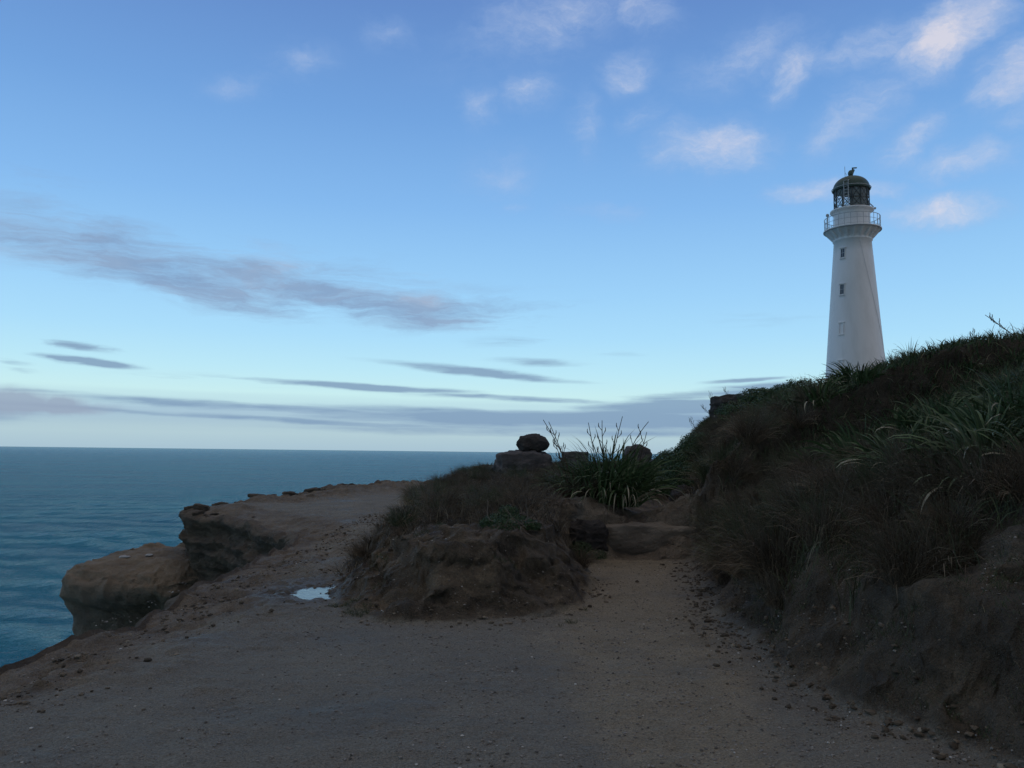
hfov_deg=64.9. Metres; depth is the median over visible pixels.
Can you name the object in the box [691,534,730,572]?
tussock grass
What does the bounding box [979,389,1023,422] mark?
flax plant
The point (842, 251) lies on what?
window
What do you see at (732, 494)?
tussock grass
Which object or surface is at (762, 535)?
tussock grass
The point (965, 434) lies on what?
flax plant
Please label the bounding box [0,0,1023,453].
sky
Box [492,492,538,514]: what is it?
tussock grass
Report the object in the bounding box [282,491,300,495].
crust stone
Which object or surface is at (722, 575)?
tussock grass
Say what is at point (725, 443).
tussock grass
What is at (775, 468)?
tussock grass
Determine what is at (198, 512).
crust stone
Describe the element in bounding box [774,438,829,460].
tussock grass
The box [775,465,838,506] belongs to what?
tussock grass
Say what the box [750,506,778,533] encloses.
tussock grass
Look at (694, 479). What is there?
tussock grass
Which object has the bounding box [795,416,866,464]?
flax plant
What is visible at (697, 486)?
mound grass
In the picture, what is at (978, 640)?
hillside
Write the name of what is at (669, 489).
shrub
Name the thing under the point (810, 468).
tussock grass
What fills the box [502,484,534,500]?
tussock grass
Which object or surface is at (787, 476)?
tussock grass
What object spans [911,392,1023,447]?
flax plant
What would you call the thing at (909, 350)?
flax plant
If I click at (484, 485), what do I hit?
tussock grass
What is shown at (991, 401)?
flax plant
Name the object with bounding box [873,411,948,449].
flax plant
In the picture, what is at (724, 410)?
shrub
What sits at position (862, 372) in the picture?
flax plant
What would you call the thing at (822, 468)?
tussock grass
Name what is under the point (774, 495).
tussock grass
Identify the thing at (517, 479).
tussock grass
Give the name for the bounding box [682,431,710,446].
shrub
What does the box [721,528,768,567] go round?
tussock grass
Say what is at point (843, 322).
blind window
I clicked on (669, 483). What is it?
shrub
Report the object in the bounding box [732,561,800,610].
tussock grass
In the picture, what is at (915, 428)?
flax plant
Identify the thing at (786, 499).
tussock grass
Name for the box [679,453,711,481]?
tussock grass
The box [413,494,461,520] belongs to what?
tussock grass
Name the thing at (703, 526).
tussock grass
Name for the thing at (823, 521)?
tussock grass
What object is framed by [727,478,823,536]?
tussock grass
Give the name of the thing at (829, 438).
flax plant
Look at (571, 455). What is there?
stone block
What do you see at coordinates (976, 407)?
flax plant
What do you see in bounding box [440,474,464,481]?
tussock grass
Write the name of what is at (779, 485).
tussock grass
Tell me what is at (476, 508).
tussock grass
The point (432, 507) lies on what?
tussock grass
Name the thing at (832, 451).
tussock grass
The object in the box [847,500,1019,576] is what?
tussock grass
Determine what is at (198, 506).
crust stone
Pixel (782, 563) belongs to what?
tussock grass
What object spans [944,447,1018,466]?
tussock grass
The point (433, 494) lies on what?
tussock grass
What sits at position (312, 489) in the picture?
crust stone
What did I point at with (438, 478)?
tussock grass
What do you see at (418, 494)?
tussock grass
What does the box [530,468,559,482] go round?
tussock grass
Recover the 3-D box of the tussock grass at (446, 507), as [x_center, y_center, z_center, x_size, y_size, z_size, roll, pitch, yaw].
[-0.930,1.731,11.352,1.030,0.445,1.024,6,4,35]
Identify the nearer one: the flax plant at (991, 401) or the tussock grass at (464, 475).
the flax plant at (991, 401)
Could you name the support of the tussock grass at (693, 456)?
on the hillside
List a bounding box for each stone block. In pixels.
[561,451,588,467]
[624,444,651,465]
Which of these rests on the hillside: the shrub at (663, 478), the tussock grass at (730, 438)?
the tussock grass at (730, 438)
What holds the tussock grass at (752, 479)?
on the hillside
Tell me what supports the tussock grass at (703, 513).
on the hillside
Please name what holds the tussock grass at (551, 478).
on the earth mound
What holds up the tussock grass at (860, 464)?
on the hillside
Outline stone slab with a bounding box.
[491,450,553,474]
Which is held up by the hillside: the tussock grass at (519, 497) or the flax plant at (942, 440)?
the flax plant at (942, 440)
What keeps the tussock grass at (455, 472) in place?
on the earth mound
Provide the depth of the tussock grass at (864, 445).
9.55 m
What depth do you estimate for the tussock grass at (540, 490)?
13.30 m
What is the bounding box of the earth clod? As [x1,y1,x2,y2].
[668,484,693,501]
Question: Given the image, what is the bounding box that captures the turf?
[328,486,1023,747]
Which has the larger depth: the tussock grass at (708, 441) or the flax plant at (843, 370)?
the tussock grass at (708, 441)
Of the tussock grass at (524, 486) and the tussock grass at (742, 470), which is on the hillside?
the tussock grass at (742, 470)
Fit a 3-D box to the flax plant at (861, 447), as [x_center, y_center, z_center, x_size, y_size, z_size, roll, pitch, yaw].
[4.057,0.710,8.622,1.197,0.578,1.167,-1,-10,19]
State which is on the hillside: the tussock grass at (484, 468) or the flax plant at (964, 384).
the flax plant at (964, 384)
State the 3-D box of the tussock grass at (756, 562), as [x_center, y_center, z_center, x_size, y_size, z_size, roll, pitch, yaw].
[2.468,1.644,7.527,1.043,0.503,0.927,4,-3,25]
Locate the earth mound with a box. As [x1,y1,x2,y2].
[327,459,694,625]
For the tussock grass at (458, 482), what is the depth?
17.97 m
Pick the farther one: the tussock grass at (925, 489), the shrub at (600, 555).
the shrub at (600, 555)
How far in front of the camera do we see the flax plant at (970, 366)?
13.15 m
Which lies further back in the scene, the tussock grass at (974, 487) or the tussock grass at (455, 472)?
the tussock grass at (455, 472)
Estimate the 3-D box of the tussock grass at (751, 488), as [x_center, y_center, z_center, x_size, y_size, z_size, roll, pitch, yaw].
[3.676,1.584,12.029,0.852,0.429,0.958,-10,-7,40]
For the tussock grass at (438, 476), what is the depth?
21.14 m
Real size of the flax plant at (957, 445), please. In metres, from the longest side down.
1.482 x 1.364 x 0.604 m
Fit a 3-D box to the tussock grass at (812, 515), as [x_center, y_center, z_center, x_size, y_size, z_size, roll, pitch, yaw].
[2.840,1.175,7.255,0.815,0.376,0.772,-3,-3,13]
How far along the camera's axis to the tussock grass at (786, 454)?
12.16 m
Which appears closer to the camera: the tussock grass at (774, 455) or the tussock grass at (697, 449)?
the tussock grass at (774, 455)
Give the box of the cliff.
[0,480,406,674]
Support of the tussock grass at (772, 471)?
on the hillside
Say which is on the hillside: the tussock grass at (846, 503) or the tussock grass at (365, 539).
the tussock grass at (846, 503)
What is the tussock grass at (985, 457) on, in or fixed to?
on the hillside
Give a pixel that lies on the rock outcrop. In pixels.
(715, 401)
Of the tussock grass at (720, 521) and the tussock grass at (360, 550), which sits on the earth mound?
the tussock grass at (360, 550)
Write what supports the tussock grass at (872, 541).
on the hillside
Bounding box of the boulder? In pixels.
[516,433,549,451]
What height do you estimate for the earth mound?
1.476 m
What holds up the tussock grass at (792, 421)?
on the hillside
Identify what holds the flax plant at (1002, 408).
on the hillside
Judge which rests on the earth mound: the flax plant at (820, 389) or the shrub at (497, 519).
the shrub at (497, 519)
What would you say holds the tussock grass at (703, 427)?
on the hillside
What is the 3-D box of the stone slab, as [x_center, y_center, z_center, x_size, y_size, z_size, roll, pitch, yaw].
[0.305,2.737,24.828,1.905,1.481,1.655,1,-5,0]
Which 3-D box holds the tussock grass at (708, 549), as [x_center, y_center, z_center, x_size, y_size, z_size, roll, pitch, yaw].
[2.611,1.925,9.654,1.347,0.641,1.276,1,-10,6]
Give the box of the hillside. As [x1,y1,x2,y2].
[685,332,1023,767]
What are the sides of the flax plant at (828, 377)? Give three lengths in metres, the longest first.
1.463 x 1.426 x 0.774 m
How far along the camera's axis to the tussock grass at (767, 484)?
10.98 m
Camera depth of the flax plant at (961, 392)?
11.07 m
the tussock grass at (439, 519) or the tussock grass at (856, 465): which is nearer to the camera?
the tussock grass at (856, 465)
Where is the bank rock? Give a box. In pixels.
[569,519,608,550]
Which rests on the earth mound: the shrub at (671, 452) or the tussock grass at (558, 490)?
the tussock grass at (558, 490)
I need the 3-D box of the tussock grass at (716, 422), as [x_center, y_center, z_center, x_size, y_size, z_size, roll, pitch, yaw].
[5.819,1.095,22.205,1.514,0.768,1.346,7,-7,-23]
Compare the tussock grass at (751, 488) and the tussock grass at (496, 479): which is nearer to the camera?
the tussock grass at (751, 488)
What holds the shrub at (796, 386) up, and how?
on the hillside
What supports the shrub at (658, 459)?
on the hillside
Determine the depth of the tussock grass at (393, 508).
14.03 m
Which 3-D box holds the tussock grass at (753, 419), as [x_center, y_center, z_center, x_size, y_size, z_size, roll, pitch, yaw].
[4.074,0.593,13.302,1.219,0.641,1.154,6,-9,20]
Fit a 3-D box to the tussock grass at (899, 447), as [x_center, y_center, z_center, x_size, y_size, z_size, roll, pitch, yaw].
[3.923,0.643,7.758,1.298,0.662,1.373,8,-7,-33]
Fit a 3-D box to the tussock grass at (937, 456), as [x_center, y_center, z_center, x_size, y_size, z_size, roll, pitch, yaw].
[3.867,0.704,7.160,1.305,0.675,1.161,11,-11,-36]
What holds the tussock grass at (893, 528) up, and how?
on the hillside
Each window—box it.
[838,321,844,334]
[839,247,845,259]
[839,283,845,295]
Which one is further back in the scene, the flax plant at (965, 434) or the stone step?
the stone step
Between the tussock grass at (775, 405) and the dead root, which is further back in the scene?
the tussock grass at (775, 405)
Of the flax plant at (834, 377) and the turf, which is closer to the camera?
the turf
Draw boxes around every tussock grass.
[332,535,367,559]
[344,540,376,557]
[351,529,376,548]
[355,522,375,543]
[370,506,420,527]
[373,510,411,527]
[383,500,405,517]
[391,472,463,510]
[397,488,426,504]
[399,481,430,496]
[403,494,454,516]
[405,482,473,506]
[408,511,450,526]
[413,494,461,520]
[416,495,475,518]
[426,470,453,482]
[428,475,454,484]
[433,487,484,511]
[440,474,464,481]
[442,481,470,493]
[443,477,473,485]
[447,466,472,477]
[450,477,482,488]
[453,498,502,519]
[455,483,509,510]
[458,468,481,480]
[461,481,491,494]
[465,467,494,480]
[466,461,492,472]
[467,481,500,490]
[467,504,495,522]
[473,470,503,481]
[474,488,518,513]
[476,479,515,488]
[481,483,532,500]
[489,471,513,483]
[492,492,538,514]
[493,485,560,512]
[496,466,532,477]
[499,462,528,474]
[500,483,542,494]
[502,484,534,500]
[505,481,548,490]
[508,475,539,485]
[522,484,560,496]
[527,478,551,490]
[529,490,564,505]
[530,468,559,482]
[538,473,564,487]
[541,472,566,482]
[546,483,570,495]
[547,458,579,471]
[552,471,598,497]
[567,540,607,567]
[674,524,738,569]
[675,542,730,592]
[676,451,706,465]
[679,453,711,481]
[679,457,704,485]
[681,434,705,455]
[681,453,714,483]
[681,507,730,546]
[683,492,732,528]
[683,495,823,587]
[684,492,788,554]
[686,528,728,553]
[689,521,769,572]
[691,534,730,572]
[692,426,724,449]
[693,420,715,432]
[694,508,722,534]
[698,440,717,453]
[699,436,745,470]
[700,432,722,452]
[701,497,759,533]
[701,500,755,527]
[702,412,732,430]
[703,420,725,434]
[704,431,732,451]
[705,444,727,460]
[710,417,759,441]
[711,446,764,477]
[714,400,789,443]
[714,414,751,443]
[714,479,755,512]
[714,536,755,579]
[715,485,749,501]
[718,465,771,490]
[719,490,772,527]
[720,515,794,557]
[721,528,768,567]
[723,502,768,531]
[725,401,777,423]
[725,403,786,436]
[726,540,791,583]
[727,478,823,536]
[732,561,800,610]
[733,501,776,530]
[736,483,763,504]
[739,480,772,499]
[743,460,853,535]
[745,473,788,499]
[746,452,798,490]
[747,442,807,470]
[748,452,807,485]
[749,404,792,426]
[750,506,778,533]
[754,438,826,474]
[755,470,863,528]
[758,475,794,499]
[758,484,798,510]
[759,392,799,418]
[760,445,817,483]
[760,481,894,547]
[761,461,818,495]
[762,471,812,502]
[773,398,828,428]
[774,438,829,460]
[775,374,839,410]
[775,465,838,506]
[778,446,838,480]
[782,451,869,498]
[784,498,845,533]
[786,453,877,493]
[790,440,843,467]
[791,438,835,463]
[794,455,854,484]
[795,465,881,504]
[805,469,892,509]
[808,437,861,468]
[808,486,897,521]
[815,448,870,470]
[817,440,912,491]
[818,473,945,535]
[819,508,905,556]
[827,421,909,464]
[829,437,874,463]
[829,515,988,600]
[836,447,870,475]
[836,522,933,573]
[842,469,930,511]
[842,498,961,552]
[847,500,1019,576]
[848,418,964,477]
[850,430,913,470]
[850,439,993,503]
[852,443,946,499]
[871,446,994,515]
[879,427,998,481]
[894,482,997,536]
[900,432,1023,508]
[939,425,1023,481]
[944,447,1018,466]
[957,448,1023,506]
[980,428,1023,475]
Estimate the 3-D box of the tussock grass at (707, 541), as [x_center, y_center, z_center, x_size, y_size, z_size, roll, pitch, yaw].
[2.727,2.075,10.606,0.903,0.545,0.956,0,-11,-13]
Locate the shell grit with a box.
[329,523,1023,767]
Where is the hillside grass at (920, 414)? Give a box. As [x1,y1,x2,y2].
[685,323,1023,621]
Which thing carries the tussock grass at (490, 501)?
on the earth mound
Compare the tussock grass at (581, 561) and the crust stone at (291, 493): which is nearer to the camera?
the tussock grass at (581, 561)
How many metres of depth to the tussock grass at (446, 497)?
11.82 m
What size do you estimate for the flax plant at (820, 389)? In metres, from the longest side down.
1.462 x 1.295 x 0.663 m
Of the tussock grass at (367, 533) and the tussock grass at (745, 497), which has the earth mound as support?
the tussock grass at (367, 533)
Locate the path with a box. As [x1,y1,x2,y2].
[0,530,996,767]
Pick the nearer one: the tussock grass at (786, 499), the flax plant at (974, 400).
the tussock grass at (786, 499)
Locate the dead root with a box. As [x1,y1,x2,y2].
[474,498,556,551]
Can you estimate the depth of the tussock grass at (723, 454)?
12.96 m
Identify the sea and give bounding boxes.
[0,446,657,666]
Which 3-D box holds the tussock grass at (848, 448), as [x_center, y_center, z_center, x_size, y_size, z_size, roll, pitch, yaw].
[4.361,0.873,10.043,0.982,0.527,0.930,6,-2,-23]
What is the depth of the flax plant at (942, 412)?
10.03 m
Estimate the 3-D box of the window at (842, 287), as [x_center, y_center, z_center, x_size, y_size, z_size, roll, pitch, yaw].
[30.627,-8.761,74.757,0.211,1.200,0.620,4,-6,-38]
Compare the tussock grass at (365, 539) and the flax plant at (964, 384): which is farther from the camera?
the flax plant at (964, 384)
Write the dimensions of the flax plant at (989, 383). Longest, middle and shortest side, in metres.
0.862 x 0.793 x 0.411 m
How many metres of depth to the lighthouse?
74.60 m
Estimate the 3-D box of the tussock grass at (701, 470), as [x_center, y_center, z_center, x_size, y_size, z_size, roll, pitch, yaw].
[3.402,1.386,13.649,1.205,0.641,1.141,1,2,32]
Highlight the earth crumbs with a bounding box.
[0,514,1023,767]
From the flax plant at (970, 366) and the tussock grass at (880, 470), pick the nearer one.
the tussock grass at (880, 470)
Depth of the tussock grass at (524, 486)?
14.30 m
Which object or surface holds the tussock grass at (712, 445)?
on the hillside
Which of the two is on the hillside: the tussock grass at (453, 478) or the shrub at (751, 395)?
the shrub at (751, 395)
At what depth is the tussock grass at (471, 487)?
15.34 m
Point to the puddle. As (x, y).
(310, 593)
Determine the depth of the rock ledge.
20.77 m
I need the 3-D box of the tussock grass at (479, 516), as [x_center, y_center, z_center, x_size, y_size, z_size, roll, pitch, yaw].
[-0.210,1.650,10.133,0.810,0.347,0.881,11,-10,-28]
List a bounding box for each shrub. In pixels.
[477,504,541,530]
[570,541,607,559]
[651,479,682,491]
[654,479,693,494]
[655,434,693,461]
[656,474,689,485]
[656,483,677,491]
[658,446,702,458]
[662,453,697,474]
[664,454,698,475]
[665,464,696,486]
[669,440,695,461]
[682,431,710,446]
[714,396,767,416]
[737,387,794,402]
[743,383,788,393]
[781,377,814,389]
[781,382,823,391]
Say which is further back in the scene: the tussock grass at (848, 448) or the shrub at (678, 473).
the shrub at (678, 473)
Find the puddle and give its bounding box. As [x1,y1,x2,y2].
[288,584,335,599]
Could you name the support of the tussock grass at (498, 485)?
on the earth mound
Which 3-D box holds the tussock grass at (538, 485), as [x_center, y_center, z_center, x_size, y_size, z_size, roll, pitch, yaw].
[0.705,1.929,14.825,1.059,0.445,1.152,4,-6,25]
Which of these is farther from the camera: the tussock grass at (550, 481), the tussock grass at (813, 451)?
the tussock grass at (550, 481)
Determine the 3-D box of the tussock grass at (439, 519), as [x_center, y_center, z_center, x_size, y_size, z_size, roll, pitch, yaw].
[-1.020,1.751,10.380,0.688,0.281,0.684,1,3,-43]
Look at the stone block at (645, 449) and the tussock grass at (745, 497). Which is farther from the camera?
the stone block at (645, 449)
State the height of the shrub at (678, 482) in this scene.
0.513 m
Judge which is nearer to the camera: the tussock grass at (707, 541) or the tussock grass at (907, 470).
the tussock grass at (907, 470)
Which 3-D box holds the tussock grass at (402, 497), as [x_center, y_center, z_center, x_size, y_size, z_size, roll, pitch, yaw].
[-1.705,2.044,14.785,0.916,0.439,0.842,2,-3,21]
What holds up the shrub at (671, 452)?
on the hillside
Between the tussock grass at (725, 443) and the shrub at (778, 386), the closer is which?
the tussock grass at (725, 443)
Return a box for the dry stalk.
[985,315,1011,333]
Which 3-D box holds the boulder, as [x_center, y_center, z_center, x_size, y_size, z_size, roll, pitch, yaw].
[0.643,1.823,24.959,1.037,0.588,0.863,1,-5,0]
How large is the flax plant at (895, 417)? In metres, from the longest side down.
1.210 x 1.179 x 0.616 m
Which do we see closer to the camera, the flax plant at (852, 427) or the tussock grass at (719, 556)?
the tussock grass at (719, 556)
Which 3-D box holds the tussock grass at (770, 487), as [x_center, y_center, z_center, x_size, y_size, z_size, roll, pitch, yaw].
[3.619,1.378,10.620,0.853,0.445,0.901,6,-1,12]
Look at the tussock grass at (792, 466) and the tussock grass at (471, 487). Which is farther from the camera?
the tussock grass at (471, 487)
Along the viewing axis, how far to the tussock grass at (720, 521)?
10.97 m
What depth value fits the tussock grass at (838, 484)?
7.36 m
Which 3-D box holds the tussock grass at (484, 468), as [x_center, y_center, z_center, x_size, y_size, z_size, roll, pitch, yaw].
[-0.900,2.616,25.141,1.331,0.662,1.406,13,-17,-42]
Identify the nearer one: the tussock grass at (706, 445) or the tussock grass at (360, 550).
the tussock grass at (360, 550)
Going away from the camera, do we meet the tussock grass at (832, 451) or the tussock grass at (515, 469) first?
the tussock grass at (832, 451)
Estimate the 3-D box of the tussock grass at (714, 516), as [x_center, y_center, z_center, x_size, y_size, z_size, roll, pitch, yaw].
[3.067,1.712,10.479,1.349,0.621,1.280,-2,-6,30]
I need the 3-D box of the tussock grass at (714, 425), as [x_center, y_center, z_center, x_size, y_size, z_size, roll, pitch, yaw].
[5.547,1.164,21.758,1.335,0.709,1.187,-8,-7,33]
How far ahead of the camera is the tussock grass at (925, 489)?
6.46 m
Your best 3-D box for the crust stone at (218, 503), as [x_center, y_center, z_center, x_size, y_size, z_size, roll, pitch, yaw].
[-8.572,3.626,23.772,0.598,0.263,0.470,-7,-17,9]
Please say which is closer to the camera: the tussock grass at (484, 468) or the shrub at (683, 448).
the shrub at (683, 448)
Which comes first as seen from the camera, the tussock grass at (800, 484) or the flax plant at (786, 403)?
the tussock grass at (800, 484)
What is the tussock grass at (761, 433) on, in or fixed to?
on the hillside
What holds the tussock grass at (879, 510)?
on the hillside
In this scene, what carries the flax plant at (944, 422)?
on the hillside
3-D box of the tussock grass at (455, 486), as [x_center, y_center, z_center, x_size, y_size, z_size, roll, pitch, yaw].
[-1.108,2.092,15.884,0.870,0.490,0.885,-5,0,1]
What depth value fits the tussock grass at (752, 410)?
14.33 m
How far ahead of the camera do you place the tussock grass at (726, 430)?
14.27 m
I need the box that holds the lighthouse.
[823,167,884,377]
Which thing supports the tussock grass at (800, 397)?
on the hillside
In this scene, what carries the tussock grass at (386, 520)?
on the earth mound
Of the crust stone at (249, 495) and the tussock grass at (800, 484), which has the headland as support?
the crust stone at (249, 495)
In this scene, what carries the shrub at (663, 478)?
on the earth mound
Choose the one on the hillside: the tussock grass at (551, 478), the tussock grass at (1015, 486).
the tussock grass at (1015, 486)
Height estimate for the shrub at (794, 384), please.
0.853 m
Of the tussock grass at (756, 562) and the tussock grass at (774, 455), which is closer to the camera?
the tussock grass at (756, 562)
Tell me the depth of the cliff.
18.87 m
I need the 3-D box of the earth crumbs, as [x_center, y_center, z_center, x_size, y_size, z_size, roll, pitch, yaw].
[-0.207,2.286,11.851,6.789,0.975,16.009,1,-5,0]
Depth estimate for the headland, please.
21.82 m
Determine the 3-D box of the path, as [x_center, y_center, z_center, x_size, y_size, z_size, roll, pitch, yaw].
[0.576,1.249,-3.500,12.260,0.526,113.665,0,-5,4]
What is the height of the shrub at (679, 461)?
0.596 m
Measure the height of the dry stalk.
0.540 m
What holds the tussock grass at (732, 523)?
on the hillside
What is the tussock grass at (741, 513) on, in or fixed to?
on the hillside
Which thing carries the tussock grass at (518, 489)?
on the earth mound
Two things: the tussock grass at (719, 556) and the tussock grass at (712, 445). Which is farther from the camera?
the tussock grass at (712, 445)
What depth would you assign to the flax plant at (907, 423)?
10.97 m
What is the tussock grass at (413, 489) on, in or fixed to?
on the earth mound
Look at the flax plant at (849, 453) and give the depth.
9.90 m
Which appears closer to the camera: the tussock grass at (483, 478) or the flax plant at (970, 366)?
the flax plant at (970, 366)
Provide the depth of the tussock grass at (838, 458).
9.81 m
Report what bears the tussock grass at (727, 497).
on the hillside
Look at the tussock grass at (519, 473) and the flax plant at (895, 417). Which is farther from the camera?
the tussock grass at (519, 473)
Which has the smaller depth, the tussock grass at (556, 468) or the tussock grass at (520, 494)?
the tussock grass at (520, 494)
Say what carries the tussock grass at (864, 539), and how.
on the hillside
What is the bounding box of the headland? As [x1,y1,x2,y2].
[205,480,427,535]
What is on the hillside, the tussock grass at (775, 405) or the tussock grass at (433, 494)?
the tussock grass at (775, 405)
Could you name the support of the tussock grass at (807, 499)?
on the hillside
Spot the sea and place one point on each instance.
(63, 510)
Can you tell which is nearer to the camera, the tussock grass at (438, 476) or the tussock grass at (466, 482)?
the tussock grass at (466, 482)
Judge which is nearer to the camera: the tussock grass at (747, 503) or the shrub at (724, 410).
the tussock grass at (747, 503)
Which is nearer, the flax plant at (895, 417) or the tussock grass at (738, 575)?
the tussock grass at (738, 575)
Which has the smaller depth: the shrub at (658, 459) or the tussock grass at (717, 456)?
the tussock grass at (717, 456)
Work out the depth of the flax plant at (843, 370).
14.34 m
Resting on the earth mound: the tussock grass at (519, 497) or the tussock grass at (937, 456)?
the tussock grass at (519, 497)
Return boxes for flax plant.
[530,416,690,510]
[762,389,806,412]
[771,373,855,412]
[783,425,857,448]
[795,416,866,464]
[806,363,860,388]
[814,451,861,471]
[815,363,857,385]
[815,413,887,448]
[816,361,876,384]
[830,426,924,470]
[832,361,894,388]
[833,439,896,468]
[850,434,936,469]
[859,402,924,436]
[872,421,932,448]
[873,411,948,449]
[876,405,940,433]
[887,398,1023,465]
[888,340,932,361]
[888,424,1023,514]
[888,428,994,474]
[889,388,981,426]
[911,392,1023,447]
[917,407,967,434]
[935,393,1021,427]
[945,384,982,404]
[950,361,1023,421]
[951,378,984,393]
[951,406,1023,463]
[955,357,993,372]
[955,390,995,409]
[965,394,1008,415]
[973,370,1023,394]
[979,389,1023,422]
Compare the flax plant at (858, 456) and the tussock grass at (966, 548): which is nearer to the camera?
the tussock grass at (966, 548)
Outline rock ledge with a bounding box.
[59,542,198,635]
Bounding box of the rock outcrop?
[708,393,742,419]
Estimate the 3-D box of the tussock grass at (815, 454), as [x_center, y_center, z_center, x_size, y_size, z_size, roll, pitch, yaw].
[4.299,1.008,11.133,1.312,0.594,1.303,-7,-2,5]
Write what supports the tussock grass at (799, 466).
on the hillside
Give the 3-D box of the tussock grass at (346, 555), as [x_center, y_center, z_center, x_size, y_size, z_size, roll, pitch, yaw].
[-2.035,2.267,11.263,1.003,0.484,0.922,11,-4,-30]
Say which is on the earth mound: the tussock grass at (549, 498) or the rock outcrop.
the tussock grass at (549, 498)
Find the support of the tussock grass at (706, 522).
on the hillside
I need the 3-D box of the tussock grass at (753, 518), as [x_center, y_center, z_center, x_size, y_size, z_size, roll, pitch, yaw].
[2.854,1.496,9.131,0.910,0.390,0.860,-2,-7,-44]
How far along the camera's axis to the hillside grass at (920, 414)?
8.65 m
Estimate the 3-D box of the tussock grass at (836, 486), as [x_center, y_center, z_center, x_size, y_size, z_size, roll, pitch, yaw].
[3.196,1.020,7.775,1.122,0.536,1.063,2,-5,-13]
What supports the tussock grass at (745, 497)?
on the hillside
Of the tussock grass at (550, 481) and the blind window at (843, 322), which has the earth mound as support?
the tussock grass at (550, 481)
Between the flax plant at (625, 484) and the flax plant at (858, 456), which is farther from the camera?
the flax plant at (625, 484)
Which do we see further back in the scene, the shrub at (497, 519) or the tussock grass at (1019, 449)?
the shrub at (497, 519)
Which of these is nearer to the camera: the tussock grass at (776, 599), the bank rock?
the tussock grass at (776, 599)
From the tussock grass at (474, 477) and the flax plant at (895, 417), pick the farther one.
the tussock grass at (474, 477)
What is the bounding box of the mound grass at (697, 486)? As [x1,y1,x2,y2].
[331,460,705,580]
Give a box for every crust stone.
[192,510,204,515]
[193,503,209,510]
[212,502,228,505]
[247,493,264,497]
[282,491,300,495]
[303,487,320,491]
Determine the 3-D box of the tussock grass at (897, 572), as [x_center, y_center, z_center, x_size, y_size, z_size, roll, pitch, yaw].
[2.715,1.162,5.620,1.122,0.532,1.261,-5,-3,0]
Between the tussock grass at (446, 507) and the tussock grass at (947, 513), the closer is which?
the tussock grass at (947, 513)
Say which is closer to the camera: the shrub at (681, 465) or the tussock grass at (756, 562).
the tussock grass at (756, 562)
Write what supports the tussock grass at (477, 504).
on the earth mound
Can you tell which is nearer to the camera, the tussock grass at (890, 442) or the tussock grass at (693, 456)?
the tussock grass at (890, 442)
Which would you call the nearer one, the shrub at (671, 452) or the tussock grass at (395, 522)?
the tussock grass at (395, 522)
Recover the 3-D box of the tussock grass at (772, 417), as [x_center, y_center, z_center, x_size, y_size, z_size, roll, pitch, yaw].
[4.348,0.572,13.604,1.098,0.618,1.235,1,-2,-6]
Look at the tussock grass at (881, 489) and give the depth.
6.96 m
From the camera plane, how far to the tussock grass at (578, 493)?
13.29 m
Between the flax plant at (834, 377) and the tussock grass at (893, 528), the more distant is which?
the flax plant at (834, 377)
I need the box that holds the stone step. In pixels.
[606,521,695,554]
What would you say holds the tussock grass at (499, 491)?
on the earth mound

